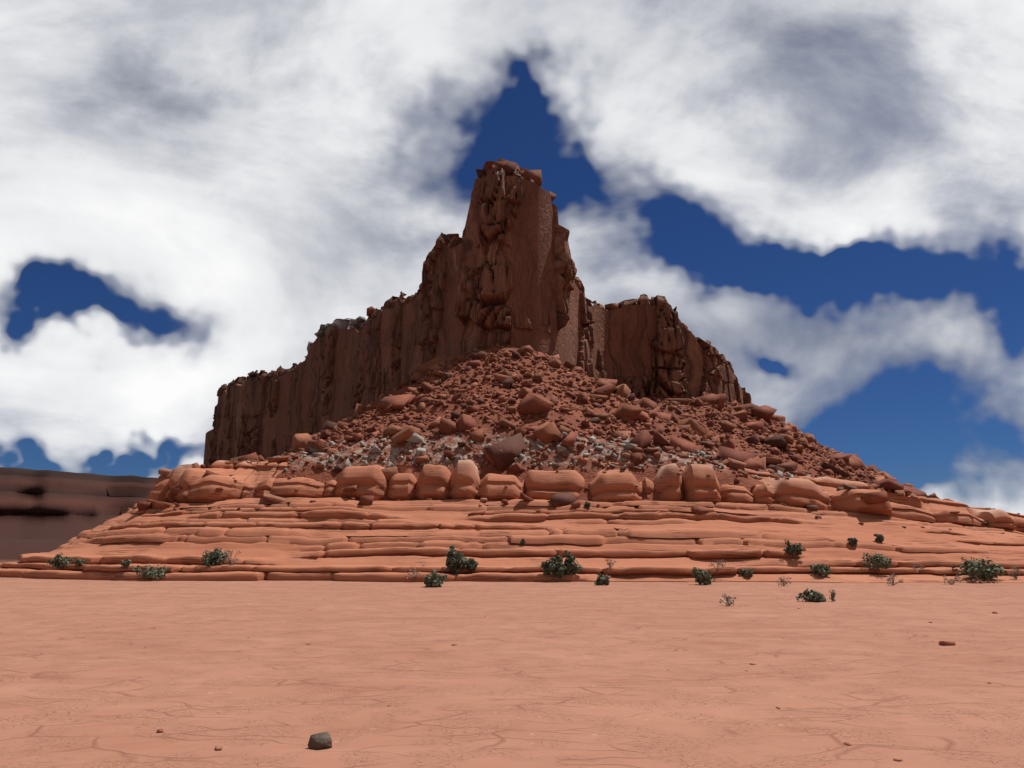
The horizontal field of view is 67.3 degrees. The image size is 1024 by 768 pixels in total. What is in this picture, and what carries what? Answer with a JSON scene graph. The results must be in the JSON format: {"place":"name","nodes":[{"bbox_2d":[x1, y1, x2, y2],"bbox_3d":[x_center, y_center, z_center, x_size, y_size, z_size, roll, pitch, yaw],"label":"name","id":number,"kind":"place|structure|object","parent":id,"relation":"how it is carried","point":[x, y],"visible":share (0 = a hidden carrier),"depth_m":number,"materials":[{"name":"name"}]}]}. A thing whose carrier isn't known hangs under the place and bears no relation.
{"place":"outdoors","nodes":[
{"label":"outdoors","id":0,"kind":"place"},
{"bbox_2d":[0,467,157,538],"bbox_3d":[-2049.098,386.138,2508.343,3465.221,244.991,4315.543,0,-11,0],"label":"distant mesa","id":1,"kind":"structure","parent":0,"point":[43,504],"depth_m":2616.42,"materials":[{"name":"brown stone"}]},
{"bbox_2d":[203,163,750,465],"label":"butte","id":2,"kind":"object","parent":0,"point":[502,271],"depth_m":69.02,"materials":[{"name":"brown stone"}]},
{"bbox_2d":[238,158,687,379],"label":"rim blocks","id":3,"kind":"structure","parent":2,"relation":"on","point":[509,167],"depth_m":63.07,"materials":[{"name":"stone"}]},
{"bbox_2d":[0,539,1023,767],"bbox_3d":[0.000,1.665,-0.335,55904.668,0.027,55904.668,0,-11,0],"label":"ground sheet","id":4,"kind":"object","parent":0,"point":[105,674],"visible":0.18,"depth_m":9.78,"materials":[{"name":"orange sand"}]},
{"bbox_2d":[132,563,166,580],"bbox_3d":[-14.787,7.780,31.791,1.304,0.758,1.470,-2,-11,8],"label":"blackbrush","id":5,"kind":"object","parent":4,"relation":"on","point":[152,573],"visible":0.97,"depth_m":31.60,"materials":[{"name":"green plant"}]},
{"bbox_2d":[423,569,447,586],"bbox_3d":[-2.742,7.037,27.727,0.901,0.698,0.967,0,-11,2],"label":"blackbrush","id":6,"kind":"object","parent":4,"relation":"on","point":[437,580],"visible":0.99,"depth_m":27.57,"materials":[{"name":"green plant"}]},
{"bbox_2d":[0,460,1023,582],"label":"layered rock ledges","id":7,"kind":"object","parent":4,"relation":"on","point":[298,536],"visible":0.94,"depth_m":36.41,"materials":[{"name":"orange stone"}]},
{"bbox_2d":[46,553,73,568],"bbox_3d":[-19.916,7.820,34.036,0.936,0.748,1.018,-6,-13,28],"label":"blackbrush","id":8,"kind":"object","parent":7,"relation":"on","point":[59,560],"visible":0.99,"depth_m":33.82,"materials":[{"name":"green plant"}]},
{"bbox_2d":[74,558,85,566],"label":"blackbrush","id":9,"kind":"object","parent":7,"relation":"on","point":[78,562],"visible":1,"depth_m":33.60,"materials":[{"name":"green plant"}]},
{"bbox_2d":[121,559,130,566],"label":"blackbrush","id":10,"kind":"object","parent":7,"relation":"on","point":[126,563],"visible":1,"depth_m":32.02,"materials":[{"name":"green plant"}]},
{"bbox_2d":[201,548,229,565],"bbox_3d":[-12.774,7.433,32.983,1.090,0.835,1.401,0,-11,-2],"label":"shrub","id":11,"kind":"object","parent":7,"relation":"on","point":[216,556],"visible":1,"depth_m":32.86,"materials":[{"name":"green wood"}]},
{"bbox_2d":[224,550,240,564],"bbox_3d":[-11.849,7.386,32.648,0.499,0.778,0.786,-8,-14,36],"label":"dry brush","id":12,"kind":"object","parent":7,"relation":"on","point":[229,558],"visible":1,"depth_m":32.60,"materials":[{"name":"brown plant"}]},
{"bbox_2d":[399,562,426,581],"bbox_3d":[-4.024,7.547,30.813,1.004,0.861,1.242,-2,-12,12],"label":"dry brush","id":13,"kind":"object","parent":7,"relation":"on","point":[414,576],"visible":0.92,"depth_m":30.67,"materials":[{"name":"brown plant"}]},
{"bbox_2d":[445,545,468,573],"bbox_3d":[-2.222,7.271,31.932,1.137,1.189,0.970,9,-15,-39],"label":"juniper","id":14,"kind":"object","parent":7,"relation":"on","point":[458,560],"visible":1,"depth_m":31.70,"materials":[{"name":"green plant"}]},
{"bbox_2d":[465,558,478,571],"bbox_3d":[-1.657,7.523,31.960,0.685,0.578,0.578,-8,-14,34],"label":"shrub","id":15,"kind":"object","parent":7,"relation":"on","point":[472,564],"visible":1,"depth_m":31.81,"materials":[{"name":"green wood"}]},
{"bbox_2d":[540,554,566,579],"bbox_3d":[1.718,7.354,30.959,0.982,1.016,1.028,9,-14,-37],"label":"juniper","id":16,"kind":"object","parent":7,"relation":"on","point":[554,564],"visible":1,"depth_m":30.83,"materials":[{"name":"green plant"}]},
{"bbox_2d":[239,345,893,503],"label":"boulders","id":17,"kind":"object","parent":7,"relation":"on","point":[726,476],"visible":0.06,"depth_m":43.73,"materials":[{"name":"brown stone"}]},
{"bbox_2d":[229,343,954,501],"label":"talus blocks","id":18,"kind":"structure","parent":17,"relation":"on","point":[505,454],"depth_m":49.42,"materials":[{"name":"stone"}]},
{"bbox_2d":[562,550,582,574],"bbox_3d":[2.339,7.291,31.307,0.891,1.048,0.890,-10,-15,40],"label":"juniper","id":19,"kind":"object","parent":7,"relation":"on","point":[570,564],"visible":0.97,"depth_m":31.10,"materials":[{"name":"green plant"}]},
{"bbox_2d":[125,450,1019,533],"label":"bench slabs","id":20,"kind":"structure","parent":7,"relation":"on","point":[561,499],"depth_m":39.31,"materials":[{"name":"stone"}]},
{"bbox_2d":[604,559,615,567],"bbox_3d":[4.000,7.344,31.453,0.414,0.513,0.641,-9,-15,39],"label":"dry brush","id":21,"kind":"object","parent":7,"relation":"on","point":[610,565],"visible":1,"depth_m":31.42,"materials":[{"name":"brown plant"}]},
{"bbox_2d":[708,559,725,572],"bbox_3d":[8.348,7.377,31.155,0.648,0.564,0.807,3,-12,-14],"label":"dry brush","id":22,"kind":"object","parent":7,"relation":"on","point":[718,563],"visible":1,"depth_m":31.06,"materials":[{"name":"brown plant"}]},
{"bbox_2d":[739,568,753,576],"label":"blackbrush","id":23,"kind":"object","parent":7,"relation":"on","point":[746,572],"visible":1,"depth_m":31.28,"materials":[{"name":"green plant"}]},
{"bbox_2d":[783,539,805,556],"bbox_3d":[12.230,7.117,33.453,1.046,0.811,0.744,-9,-15,38],"label":"shrub","id":24,"kind":"object","parent":7,"relation":"on","point":[794,549],"visible":1,"depth_m":33.26,"materials":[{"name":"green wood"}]},
{"bbox_2d":[809,563,831,575],"bbox_3d":[12.592,7.598,31.394,0.833,0.581,0.952,-4,-12,19],"label":"blackbrush","id":25,"kind":"object","parent":7,"relation":"on","point":[819,569],"visible":0.99,"depth_m":31.23,"materials":[{"name":"green plant"}]},
{"bbox_2d":[847,537,857,546],"bbox_3d":[15.402,7.146,34.718,0.452,0.453,0.385,0,-11,0],"label":"shrub","id":26,"kind":"object","parent":7,"relation":"on","point":[853,542],"visible":1,"depth_m":34.62,"materials":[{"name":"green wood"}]},
{"bbox_2d":[862,552,892,569],"bbox_3d":[15.190,7.345,31.829,0.978,0.740,1.687,1,-11,-4],"label":"blackbrush","id":27,"kind":"object","parent":7,"relation":"on","point":[877,561],"visible":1,"depth_m":31.59,"materials":[{"name":"green plant"}]},
{"bbox_2d":[874,534,883,541],"bbox_3d":[16.813,7.066,35.153,0.409,0.455,0.439,1,-11,-3],"label":"shrub","id":28,"kind":"object","parent":7,"relation":"on","point":[880,537],"visible":1,"depth_m":35.06,"materials":[{"name":"green plant"}]},
{"bbox_2d":[952,555,1006,580],"bbox_3d":[18.615,7.329,30.629,1.848,1.027,1.572,7,-13,-31],"label":"blackbrush","id":29,"kind":"object","parent":7,"relation":"on","point":[979,569],"visible":1,"depth_m":30.39,"materials":[{"name":"green plant"}]},
{"bbox_2d":[1008,566,1023,578],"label":"dry brush","id":30,"kind":"object","parent":7,"relation":"on","point":[1015,576],"visible":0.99,"depth_m":30.69,"materials":[{"name":"brown plant"}]},
{"bbox_2d":[157,599,997,761],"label":"loose stones","id":31,"kind":"object","parent":4,"relation":"on","point":[321,740],"visible":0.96,"depth_m":6.37,"materials":[{"name":"stone"}]},
{"bbox_2d":[594,572,609,584],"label":"blackbrush","id":32,"kind":"object","parent":4,"relation":"on","point":[601,579],"visible":1,"depth_m":28.61,"materials":[{"name":"green plant"}]},
{"bbox_2d":[691,567,712,584],"bbox_3d":[7.252,7.286,29.067,0.763,0.738,0.910,6,-13,-29],"label":"blackbrush","id":33,"kind":"object","parent":4,"relation":"on","point":[706,576],"visible":1,"depth_m":28.92,"materials":[{"name":"green plant"}]},
{"bbox_2d":[719,593,735,605],"bbox_3d":[5.562,5.606,19.860,0.362,0.393,0.452,3,-12,-16],"label":"dry brush","id":34,"kind":"object","parent":4,"relation":"on","point":[727,598],"visible":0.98,"depth_m":19.82,"materials":[{"name":"grey plant"}]},
{"bbox_2d":[775,575,790,585],"bbox_3d":[9.904,7.221,28.069,0.583,0.472,0.634,-3,-12,13],"label":"dry brush","id":35,"kind":"object","parent":4,"relation":"on","point":[781,580],"visible":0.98,"depth_m":28.05,"materials":[{"name":"brown plant"}]},
{"bbox_2d":[796,588,825,601],"bbox_3d":[8.267,5.847,21.155,0.720,0.431,0.670,6,-13,-27],"label":"blackbrush","id":36,"kind":"object","parent":4,"relation":"on","point":[813,596],"visible":0.98,"depth_m":21.05,"materials":[{"name":"green plant"}]},
{"bbox_2d":[829,589,835,600],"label":"dry brush","id":37,"kind":"object","parent":4,"relation":"on","point":[833,593],"visible":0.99,"depth_m":21.17,"materials":[{"name":"plant"}]},
{"bbox_2d":[887,573,901,585],"bbox_3d":[14.139,7.250,28.489,0.628,0.579,0.566,-1,-11,5],"label":"dry brush","id":38,"kind":"object","parent":4,"relation":"on","point":[892,578],"visible":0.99,"depth_m":28.40,"materials":[{"name":"brown plant"}]},
{"bbox_2d":[941,575,960,584],"bbox_3d":[16.618,7.406,29.070,0.577,0.502,0.582,6,-13,-28],"label":"dry brush","id":39,"kind":"object","parent":4,"relation":"on","point":[953,581],"visible":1,"depth_m":29.03,"materials":[{"name":"brown plant"}]},
{"bbox_2d":[0,0,1023,514],"label":"sky","id":40,"kind":"structure","parent":0,"point":[828,195],"materials":[{"name":"white"}]}
]}

